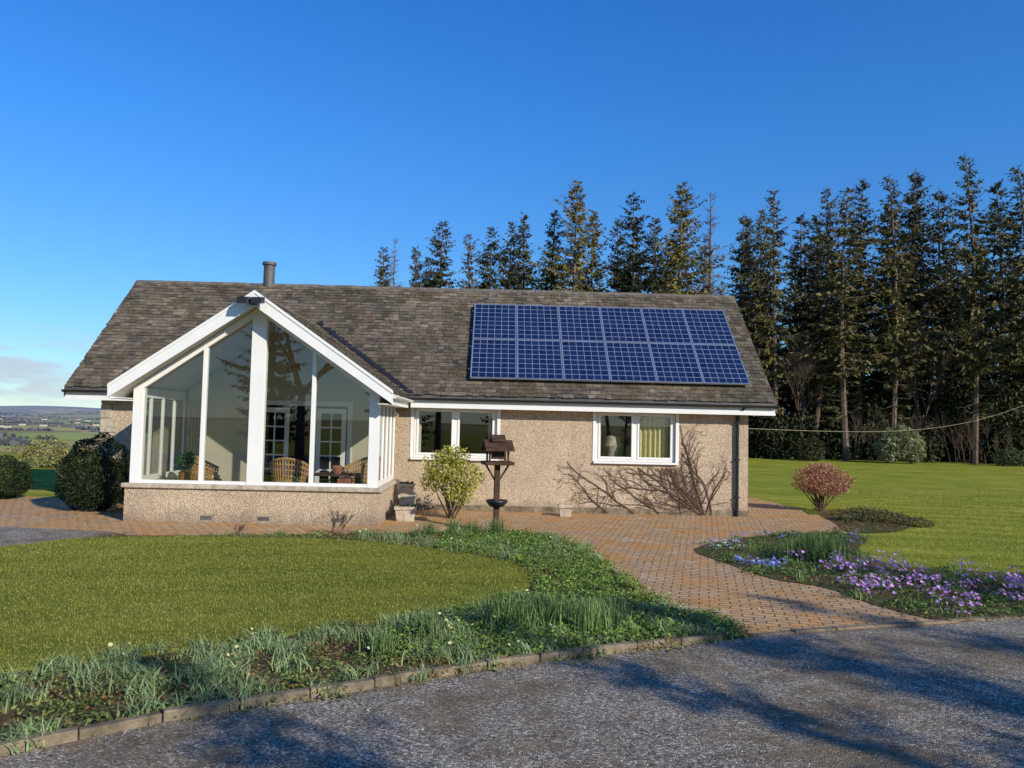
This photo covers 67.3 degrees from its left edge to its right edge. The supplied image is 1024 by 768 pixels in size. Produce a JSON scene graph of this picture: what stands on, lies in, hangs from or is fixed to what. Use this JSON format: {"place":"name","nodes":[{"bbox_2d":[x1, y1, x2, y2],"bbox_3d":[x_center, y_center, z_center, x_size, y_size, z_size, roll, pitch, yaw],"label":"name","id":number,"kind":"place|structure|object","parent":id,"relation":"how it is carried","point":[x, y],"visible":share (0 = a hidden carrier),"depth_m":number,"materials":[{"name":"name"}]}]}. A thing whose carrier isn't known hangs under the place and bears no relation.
{"place":"outdoors","nodes":[
{"label":"outdoors","id":0,"kind":"place"},
{"bbox_2d":[0,527,123,545],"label":"gravel path","id":1,"kind":"structure","parent":0,"point":[15,535],"depth_m":11.80,"materials":[{"name":"grey gravel"}]},
{"bbox_2d":[184,401,201,471],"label":"sunroom curtains","id":2,"kind":"object","parent":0,"point":[193,426],"visible":0.32,"depth_m":15.80,"materials":[{"name":"beige fabric"}]},
{"bbox_2d":[123,483,397,525],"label":"sunroom base wall","id":3,"kind":"structure","parent":0,"point":[235,506],"depth_m":13.60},
{"bbox_2d":[121,475,399,492],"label":"sunroom sill","id":4,"kind":"structure","parent":3,"relation":"on","point":[385,486],"depth_m":13.58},
{"bbox_2d":[129,308,395,487],"bbox_3d":[-4.584,0.256,14.864,4.380,3.213,2.250,1,-3,-1],"label":"sunroom frame","id":5,"kind":"object","parent":4,"relation":"on","point":[143,392],"visible":0.82,"depth_m":13.76,"materials":[{"name":"white plastic"}]},
{"bbox_2d":[113,306,406,397],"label":"sunroom roof deck","id":6,"kind":"structure","parent":5,"relation":"on","point":[187,376],"depth_m":14.79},
{"bbox_2d":[107,290,407,407],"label":"sunroom bargeboards","id":7,"kind":"object","parent":6,"relation":"attached to","point":[231,313],"visible":0.88,"depth_m":13.44,"materials":[{"name":"white wood"}]},
{"bbox_2d":[273,303,409,397],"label":"sunroom slates","id":8,"kind":"object","parent":6,"relation":"on","point":[321,334],"visible":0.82,"depth_m":15.15,"materials":[{"name":"grey stone"}]},
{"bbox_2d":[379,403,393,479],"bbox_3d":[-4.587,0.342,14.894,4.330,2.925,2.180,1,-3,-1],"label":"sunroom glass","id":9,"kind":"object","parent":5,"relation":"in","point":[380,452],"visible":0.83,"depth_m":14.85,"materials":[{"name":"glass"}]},
{"bbox_2d":[0,536,530,672],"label":"front lawn","id":10,"kind":"structure","parent":0,"point":[30,626],"depth_m":8.12,"materials":[{"name":"green plant"}]},
{"bbox_2d":[188,330,369,481],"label":"sunroom back wall","id":11,"kind":"structure","parent":0,"point":[227,418],"depth_m":15.95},
{"bbox_2d":[0,496,965,635],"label":"brick paving","id":12,"kind":"structure","parent":0,"point":[731,595],"depth_m":12.61,"materials":[{"name":"brown brick"}]},
{"bbox_2d":[0,454,35,498],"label":"clipped evergreen bush","id":13,"kind":"object","parent":12,"relation":"on","point":[24,476],"visible":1,"depth_m":16.58,"materials":[{"name":"green plant"}]},
{"bbox_2d":[54,432,129,511],"bbox_3d":[-8.160,1.711,15.069,1.545,1.563,1.431,1,-3,0],"label":"clipped evergreen bush","id":14,"kind":"object","parent":12,"relation":"on","point":[114,469],"visible":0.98,"depth_m":14.81,"materials":[{"name":"green plant"}]},
{"bbox_2d":[394,503,416,520],"bbox_3d":[-2.007,2.411,14.491,0.424,0.338,0.342,2,-3,-6],"label":"stone planter","id":15,"kind":"object","parent":12,"relation":"on","point":[403,512],"visible":1,"depth_m":14.35,"materials":[{"name":"stone"}]},
{"bbox_2d":[419,444,485,518],"bbox_3d":[-1.157,1.903,15.015,1.315,1.462,0.800,1,-3,0],"label":"variegated shrub","id":16,"kind":"object","parent":12,"relation":"on","point":[454,463],"visible":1,"depth_m":14.92,"materials":[{"name":"yellow plant"}]},
{"bbox_2d":[0,496,988,723],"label":"fallen leaves","id":17,"kind":"object","parent":12,"relation":"on","point":[187,685],"visible":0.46,"depth_m":5.86,"materials":[{"name":"brown plant"}]},
{"bbox_2d":[415,504,748,516],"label":"plinth","id":18,"kind":"structure","parent":12,"relation":"on","point":[556,509],"depth_m":16.34,"materials":[{"name":"concrete"}]},
{"bbox_2d":[0,618,1023,767],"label":"gravel driveway","id":19,"kind":"structure","parent":0,"point":[929,737],"depth_m":4.90,"materials":[{"name":"grey gravel"}]},
{"bbox_2d":[749,615,1023,635],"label":"kerb","id":20,"kind":"structure","parent":19,"relation":"on","point":[844,627],"depth_m":7.35,"materials":[{"name":"concrete"}]},
{"bbox_2d":[0,406,1023,698],"bbox_3d":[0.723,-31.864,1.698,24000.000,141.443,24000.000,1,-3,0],"label":"ground","id":21,"kind":"structure","parent":0,"point":[770,480],"depth_m":23.74,"materials":[{"name":"green plant"}]},
{"bbox_2d":[0,411,101,445],"bbox_3d":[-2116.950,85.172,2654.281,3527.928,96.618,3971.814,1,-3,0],"label":"distant woodland","id":22,"kind":"object","parent":21,"relation":"on","point":[13,440],"visible":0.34,"depth_m":1751.84,"materials":[{"name":"green plant"}]},
{"bbox_2d":[17,438,90,468],"bbox_3d":[-15.968,2.428,26.901,2.329,1.097,1.500,1,-3,0],"label":"field bush","id":23,"kind":"object","parent":21,"relation":"on","point":[63,451],"visible":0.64,"depth_m":26.61,"materials":[{"name":"green plant"}]},
{"bbox_2d":[0,633,721,755],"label":"kerb","id":24,"kind":"structure","parent":21,"relation":"on","point":[65,735],"depth_m":5.09,"materials":[{"name":"concrete"}]},
{"bbox_2d":[0,532,751,744],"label":"flower bed","id":25,"kind":"object","parent":21,"relation":"on","point":[9,715],"visible":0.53,"depth_m":5.62,"materials":[{"name":"soil"}]},
{"bbox_2d":[0,515,732,754],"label":"daffodil plants","id":26,"kind":"object","parent":25,"relation":"on","point":[592,613],"visible":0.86,"depth_m":6.13,"materials":[{"name":"green plant"}]},
{"bbox_2d":[13,522,685,709],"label":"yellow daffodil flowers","id":27,"kind":"object","parent":26,"relation":"attached to","point":[237,646],"visible":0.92,"depth_m":6.45,"materials":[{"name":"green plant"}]},
{"bbox_2d":[481,434,514,530],"bbox_3d":[-0.259,1.711,13.227,0.524,1.679,0.500,2,-3,-12],"label":"bird table","id":28,"kind":"object","parent":25,"relation":"on","point":[497,446],"visible":0.88,"depth_m":13.17,"materials":[{"name":"brown wood"}]},
{"bbox_2d":[373,246,400,286],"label":"spruce tree","id":29,"kind":"object","parent":21,"relation":"on","point":[384,260],"visible":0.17,"depth_m":56.36,"materials":[{"name":"green plant"}]},
{"bbox_2d":[408,246,428,286],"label":"spruce tree","id":30,"kind":"object","parent":21,"relation":"on","point":[414,279],"visible":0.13,"depth_m":58.79,"materials":[{"name":"green plant"}]},
{"bbox_2d":[100,395,747,510],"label":"walls","id":31,"kind":"structure","parent":21,"relation":"on","point":[546,444],"depth_m":16.40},
{"bbox_2d":[97,400,117,501],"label":"stone quoins","id":32,"kind":"object","parent":31,"relation":"attached to","point":[108,425],"visible":0.38,"depth_m":16.22,"materials":[{"name":"beige stone"}]},
{"bbox_2d":[264,400,352,482],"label":"french doors","id":33,"kind":"structure","parent":31,"relation":"in","point":[320,411],"depth_m":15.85,"materials":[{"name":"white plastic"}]},
{"bbox_2d":[61,389,777,515],"bbox_3d":[-1.878,1.471,16.141,14.900,2.355,0.408,1,-3,-1],"label":"gutter and downpipe","id":34,"kind":"object","parent":31,"relation":"attached to","point":[737,459],"visible":0.73,"depth_m":16.11,"materials":[{"name":"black plastic"}]},
{"bbox_2d":[64,359,776,415],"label":"fascia and bargeboards","id":35,"kind":"structure","parent":31,"relation":"attached to","point":[537,406],"depth_m":16.17,"materials":[{"name":"white plastic"}]},
{"bbox_2d":[66,286,774,405],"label":"roof deck","id":36,"kind":"structure","parent":31,"relation":"on","point":[538,398],"depth_m":16.21,"materials":[{"name":"wood"}]},
{"bbox_2d":[262,261,276,286],"bbox_3d":[-6.045,-2.649,19.127,0.340,0.750,0.335,1,-3,-1],"label":"chimney flue","id":37,"kind":"object","parent":36,"relation":"on","point":[269,274],"visible":0.93,"depth_m":19.01,"materials":[{"name":"metal"}]},
{"bbox_2d":[316,321,413,393],"bbox_3d":[-3.274,-0.624,17.042,3.059,1.750,0.168,-1,-4,35],"label":"valley lead","id":38,"kind":"object","parent":36,"relation":"on","point":[359,353],"visible":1,"depth_m":16.98,"materials":[{"name":"grey metal"}]},
{"bbox_2d":[64,283,774,402],"bbox_3d":[-1.849,-1.071,17.639,14.894,2.778,2.982,1,-3,-1],"label":"roof slates front","id":39,"kind":"object","parent":36,"relation":"on","point":[169,322],"visible":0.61,"depth_m":17.70,"materials":[{"name":"grey stone"}]},
{"bbox_2d":[468,304,749,384],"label":"solar panels","id":40,"kind":"object","parent":39,"relation":"on","point":[667,345],"visible":1,"depth_m":17.42,"materials":[{"name":"silicon solar cells"},{"name":"glass"},{"name":"aluminium"}]},
{"bbox_2d":[135,280,734,298],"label":"ridge tiles","id":41,"kind":"object","parent":36,"relation":"on","point":[423,289],"visible":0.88,"depth_m":19.14,"materials":[{"name":"grey tile"}]},
{"bbox_2d":[421,411,487,453],"bbox_3d":[-1.246,1.505,17.687,2.770,1.920,2.149,1,-3,-1],"label":"window glass","id":42,"kind":"object","parent":31,"relation":"attached to","point":[436,429],"depth_m":18.78,"materials":[{"name":"clear glass"}]},
{"bbox_2d":[410,407,500,460],"bbox_3d":[-1.208,1.060,16.409,1.910,1.125,0.190,1,-3,-1],"label":"bedroom window frame","id":43,"kind":"object","parent":31,"relation":"attached to","point":[414,433],"visible":0.59,"depth_m":16.42,"materials":[{"name":"white plastic"}]},
{"bbox_2d":[418,411,492,453],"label":"bedroom window curtains","id":44,"kind":"object","parent":43,"relation":"hanging from","point":[490,417],"visible":0.12,"depth_m":16.59,"materials":[{"name":"beige fabric"}]},
{"bbox_2d":[600,415,669,457],"bbox_3d":[2.621,1.576,17.368,2.710,1.920,1.349,1,-3,-1],"label":"window glass","id":45,"kind":"object","parent":31,"relation":"attached to","point":[619,427],"visible":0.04,"depth_m":18.07,"materials":[{"name":"clear glass"}]},
{"bbox_2d":[592,412,678,464],"bbox_3d":[2.650,1.152,16.489,1.850,1.125,0.190,1,-3,-1],"label":"kitchen window frame","id":46,"kind":"object","parent":31,"relation":"attached to","point":[635,458],"visible":0.94,"depth_m":16.50,"materials":[{"name":"white plastic"}]},
{"bbox_2d":[600,416,667,457],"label":"kitchen window curtains","id":47,"kind":"object","parent":46,"relation":"hanging from","point":[653,433],"visible":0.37,"depth_m":16.70,"materials":[{"name":"yellow fabric"}]},
{"bbox_2d":[555,423,732,514],"bbox_3d":[2.801,1.780,16.396,3.874,2.000,0.088,1,-3,-1],"label":"climbing plant","id":48,"kind":"object","parent":31,"relation":"attached to","point":[685,495],"visible":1,"depth_m":16.40,"materials":[{"name":"brown plant"}]},
{"bbox_2d":[412,221,464,287],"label":"spruce tree","id":49,"kind":"object","parent":21,"relation":"on","point":[440,281],"visible":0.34,"depth_m":54.29,"materials":[{"name":"green plant"}]},
{"bbox_2d":[454,234,492,288],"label":"spruce tree","id":50,"kind":"object","parent":21,"relation":"on","point":[469,274],"visible":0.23,"depth_m":50.27,"materials":[{"name":"green plant"}]},
{"bbox_2d":[470,227,502,288],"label":"spruce tree","id":51,"kind":"object","parent":21,"relation":"on","point":[487,263],"visible":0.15,"depth_m":57.76,"materials":[{"name":"green plant"}]},
{"bbox_2d":[482,222,523,289],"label":"spruce tree","id":52,"kind":"object","parent":21,"relation":"on","point":[506,282],"visible":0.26,"depth_m":53.06,"materials":[{"name":"green plant"}]},
{"bbox_2d":[492,211,542,289],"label":"spruce tree","id":53,"kind":"object","parent":21,"relation":"on","point":[525,254],"visible":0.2,"depth_m":56.68,"materials":[{"name":"green plant"}]},
{"bbox_2d":[522,210,571,290],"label":"spruce tree","id":54,"kind":"object","parent":21,"relation":"on","point":[547,279],"visible":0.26,"depth_m":51.70,"materials":[{"name":"green plant"}]},
{"bbox_2d":[528,180,605,291],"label":"spruce tree","id":55,"kind":"object","parent":21,"relation":"on","point":[578,255],"visible":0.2,"depth_m":50.14,"materials":[{"name":"green plant"}]},
{"bbox_2d":[556,209,610,291],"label":"spruce tree","id":56,"kind":"object","parent":21,"relation":"on","point":[592,242],"visible":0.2,"depth_m":54.79,"materials":[{"name":"green plant"}]},
{"bbox_2d":[598,218,641,291],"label":"spruce tree","id":57,"kind":"object","parent":21,"relation":"on","point":[612,284],"visible":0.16,"depth_m":57.85,"materials":[{"name":"green plant"}]},
{"bbox_2d":[596,190,661,292],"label":"spruce tree","id":58,"kind":"object","parent":21,"relation":"on","point":[631,283],"visible":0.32,"depth_m":50.50,"materials":[{"name":"green plant"}]},
{"bbox_2d":[631,218,672,293],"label":"spruce tree","id":59,"kind":"object","parent":21,"relation":"on","point":[657,282],"visible":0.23,"depth_m":56.22,"materials":[{"name":"green plant"}]},
{"bbox_2d":[649,181,726,294],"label":"spruce tree","id":60,"kind":"object","parent":21,"relation":"on","point":[679,258],"visible":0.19,"depth_m":50.02,"materials":[{"name":"green plant"}]},
{"bbox_2d":[694,191,734,294],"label":"spruce tree","id":61,"kind":"object","parent":21,"relation":"on","point":[709,286],"visible":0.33,"depth_m":52.86,"materials":[{"name":"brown plant"}]},
{"bbox_2d":[722,214,787,376],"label":"spruce tree","id":62,"kind":"object","parent":21,"relation":"on","point":[740,258],"visible":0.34,"depth_m":56.94,"materials":[{"name":"green plant"}]},
{"bbox_2d":[730,209,788,383],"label":"spruce tree","id":63,"kind":"object","parent":21,"relation":"on","point":[758,221],"visible":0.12,"depth_m":63.73,"materials":[{"name":"green plant"}]},
{"bbox_2d":[727,217,794,453],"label":"spruce tree","id":64,"kind":"object","parent":21,"relation":"on","point":[750,418],"visible":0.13,"depth_m":60.04,"materials":[{"name":"green plant"}]},
{"bbox_2d":[736,189,815,458],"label":"spruce tree","id":65,"kind":"object","parent":21,"relation":"on","point":[767,356],"visible":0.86,"depth_m":51.76,"materials":[{"name":"green plant"}]},
{"bbox_2d":[776,246,821,415],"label":"spruce tree","id":66,"kind":"object","parent":21,"relation":"on","point":[791,273],"visible":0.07,"depth_m":69.56,"materials":[{"name":"green plant"}]},
{"bbox_2d":[779,328,830,445],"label":"bare tree","id":67,"kind":"object","parent":21,"relation":"on","point":[801,370],"visible":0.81,"depth_m":51.59,"materials":[{"name":"brown plant"}]},
{"bbox_2d":[768,213,845,450],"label":"spruce tree","id":68,"kind":"object","parent":21,"relation":"on","point":[802,319],"visible":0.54,"depth_m":56.74,"materials":[{"name":"green plant"}]},
{"bbox_2d":[793,436,826,460],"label":"rhododendron bush","id":69,"kind":"object","parent":21,"relation":"on","point":[819,450],"visible":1,"depth_m":48.56,"materials":[{"name":"green plant"}]},
{"bbox_2d":[786,189,866,452],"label":"spruce tree","id":70,"kind":"object","parent":21,"relation":"on","point":[817,400],"visible":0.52,"depth_m":52.92,"materials":[{"name":"green plant"}]},
{"bbox_2d":[780,214,885,426],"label":"spruce tree","id":71,"kind":"object","parent":21,"relation":"on","point":[818,227],"visible":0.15,"depth_m":58.51,"materials":[{"name":"green plant"}]},
{"bbox_2d":[777,187,896,460],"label":"spruce tree","id":72,"kind":"object","parent":21,"relation":"on","point":[842,329],"visible":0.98,"depth_m":50.45,"materials":[{"name":"green plant"}]},
{"bbox_2d":[813,178,889,457],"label":"spruce tree","id":73,"kind":"object","parent":21,"relation":"on","point":[856,221],"visible":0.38,"depth_m":55.23,"materials":[{"name":"green plant"}]},
{"bbox_2d":[695,532,1023,620],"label":"flower bed","id":74,"kind":"object","parent":21,"relation":"on","point":[826,582],"visible":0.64,"depth_m":9.57,"materials":[{"name":"soil"}]},
{"bbox_2d":[0,508,1023,755],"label":"groundcover plants","id":75,"kind":"object","parent":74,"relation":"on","point":[582,574],"visible":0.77,"depth_m":7.49,"materials":[{"name":"green plant"}]},
{"bbox_2d":[729,529,1023,617],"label":"strap leaved plants","id":76,"kind":"object","parent":74,"relation":"on","point":[813,549],"visible":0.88,"depth_m":10.79,"materials":[{"name":"green plant"}]},
{"bbox_2d":[786,549,1023,613],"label":"purple primula flowers","id":77,"kind":"object","parent":74,"relation":"on","point":[919,574],"visible":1,"depth_m":9.05,"materials":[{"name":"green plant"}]},
{"bbox_2d":[817,510,911,531],"bbox_3d":[7.516,2.859,16.007,1.840,0.001,4.080,1,-3,13],"label":"shrub bed","id":78,"kind":"object","parent":21,"relation":"on","point":[867,527],"visible":0.55,"depth_m":15.31,"materials":[{"name":"soil"}]},
{"bbox_2d":[791,462,857,510],"bbox_3d":[7.231,2.377,17.871,1.431,1.204,0.989,1,-3,0],"label":"copper leaved shrub","id":79,"kind":"object","parent":78,"relation":"on","point":[823,477],"visible":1,"depth_m":17.73,"materials":[{"name":"red plant"}]},
{"bbox_2d":[837,505,896,522],"bbox_3d":[7.420,2.711,16.008,1.240,0.371,0.814,1,-3,0],"label":"evergreen shrub","id":80,"kind":"object","parent":78,"relation":"on","point":[859,512],"visible":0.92,"depth_m":15.94,"materials":[{"name":"green plant"}]},
{"bbox_2d":[876,512,934,527],"bbox_3d":[7.990,2.753,15.630,1.155,0.275,0.704,-1,-4,42],"label":"evergreen shrub","id":81,"kind":"object","parent":78,"relation":"on","point":[909,521],"visible":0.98,"depth_m":15.56,"materials":[{"name":"green plant"}]},
{"bbox_2d":[748,356,1022,458],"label":"understory thicket","id":82,"kind":"object","parent":21,"relation":"on","point":[986,378],"visible":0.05,"depth_m":59.21,"materials":[{"name":"green plant"}]},
{"bbox_2d":[748,361,1023,463],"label":"shrub border","id":83,"kind":"object","parent":21,"relation":"on","point":[761,440],"visible":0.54,"depth_m":52.19,"materials":[{"name":"leaf foliage"},{"name":"twig"}]},
{"bbox_2d":[872,423,926,463],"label":"rhododendron bush","id":84,"kind":"object","parent":21,"relation":"on","point":[900,451],"visible":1,"depth_m":47.47,"materials":[{"name":"green plant"}]},
{"bbox_2d":[860,202,946,420],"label":"spruce tree","id":85,"kind":"object","parent":21,"relation":"on","point":[880,375],"visible":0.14,"depth_m":60.06,"materials":[{"name":"green plant"}]},
{"bbox_2d":[844,176,963,461],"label":"spruce tree","id":86,"kind":"object","parent":21,"relation":"on","point":[896,295],"visible":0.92,"depth_m":50.96,"materials":[{"name":"green plant"}]},
{"bbox_2d":[872,183,954,418],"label":"spruce tree","id":87,"kind":"object","parent":21,"relation":"on","point":[926,385],"visible":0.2,"depth_m":57.34,"materials":[{"name":"green plant"}]},
{"bbox_2d":[868,168,973,417],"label":"spruce tree","id":88,"kind":"object","parent":21,"relation":"on","point":[917,303],"visible":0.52,"depth_m":53.73,"materials":[{"name":"green plant"}]},
{"bbox_2d":[892,318,954,455],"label":"bare tree","id":89,"kind":"object","parent":21,"relation":"on","point":[914,384],"visible":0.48,"depth_m":51.76,"materials":[{"name":"brown plant"}]},
{"bbox_2d":[841,403,1023,464],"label":"bare thicket","id":90,"kind":"object","parent":21,"relation":"on","point":[961,436],"visible":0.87,"depth_m":49.73,"materials":[{"name":"brown plant"}]},
{"bbox_2d":[916,187,996,410],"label":"spruce tree","id":91,"kind":"object","parent":21,"relation":"on","point":[949,303],"visible":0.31,"depth_m":59.85,"materials":[{"name":"green plant"}]},
{"bbox_2d":[916,155,1023,463],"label":"spruce tree","id":92,"kind":"object","parent":21,"relation":"on","point":[966,257],"visible":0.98,"depth_m":49.89,"materials":[{"name":"green plant"}]},
{"bbox_2d":[954,178,1023,446],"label":"spruce tree","id":93,"kind":"object","parent":21,"relation":"on","point":[996,249],"visible":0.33,"depth_m":54.79,"materials":[{"name":"green plant"}]},
{"bbox_2d":[964,165,1023,399],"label":"spruce tree","id":94,"kind":"object","parent":21,"relation":"on","point":[1014,226],"visible":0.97,"depth_m":49.49,"materials":[{"name":"green plant"}]},
{"bbox_2d":[990,447,1023,466],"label":"rhododendron bush","id":95,"kind":"object","parent":21,"relation":"on","point":[1011,460],"visible":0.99,"depth_m":47.61,"materials":[{"name":"green plant"}]},
{"bbox_2d":[0,0,1023,407],"label":"sky","id":96,"kind":"structure","parent":0,"point":[164,140],"materials":[{"name":"blue"}]},
{"bbox_2d":[804,488,1023,571],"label":"lawn grass","id":97,"kind":"structure","parent":0,"point":[928,499],"depth_m":17.67,"materials":[{"name":"green plant"}]},
{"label":"sunroom floor","id":98,"kind":"structure","parent":0,"visible":0},
{"bbox_2d":[187,456,221,480],"bbox_3d":[-5.909,1.812,14.728,0.674,0.946,0.776,2,-3,-11],"label":"wicker chair","id":99,"kind":"object","parent":98,"relation":"on","point":[210,475],"visible":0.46,"depth_m":14.50,"materials":[{"name":"beige wicker"}]},
{"bbox_2d":[178,472,360,483],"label":"pots","id":100,"kind":"object","parent":98,"relation":"on","point":[184,475],"visible":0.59,"depth_m":14.11,"materials":[{"name":"ceramic"}]},
{"bbox_2d":[175,450,197,471],"bbox_3d":[-6.009,1.429,14.189,0.420,0.416,0.341,1,-3,-1],"label":"house plant","id":101,"kind":"object","parent":100,"relation":"on","point":[187,460],"visible":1,"depth_m":14.14,"materials":[{"name":"green plant"}]},
{"bbox_2d":[269,457,308,482],"bbox_3d":[-4.150,1.830,14.323,0.776,0.946,0.674,1,-3,-1],"label":"wicker chair","id":102,"kind":"object","parent":98,"relation":"on","point":[276,476],"visible":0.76,"depth_m":14.10,"materials":[{"name":"beige wicker"}]},
{"bbox_2d":[314,465,353,482],"bbox_3d":[-3.352,1.915,14.338,0.800,0.810,0.800,1,-3,-1],"label":"sunroom table","id":103,"kind":"object","parent":98,"relation":"on","point":[337,471],"visible":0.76,"depth_m":14.19,"materials":[{"name":"brown wood"}]},
{"bbox_2d":[341,457,367,483],"bbox_3d":[-3.073,1.897,15.122,0.674,0.946,0.776,3,-4,-31],"label":"wicker chair","id":104,"kind":"object","parent":98,"relation":"on","point":[363,471],"visible":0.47,"depth_m":14.93,"materials":[{"name":"beige wicker"}]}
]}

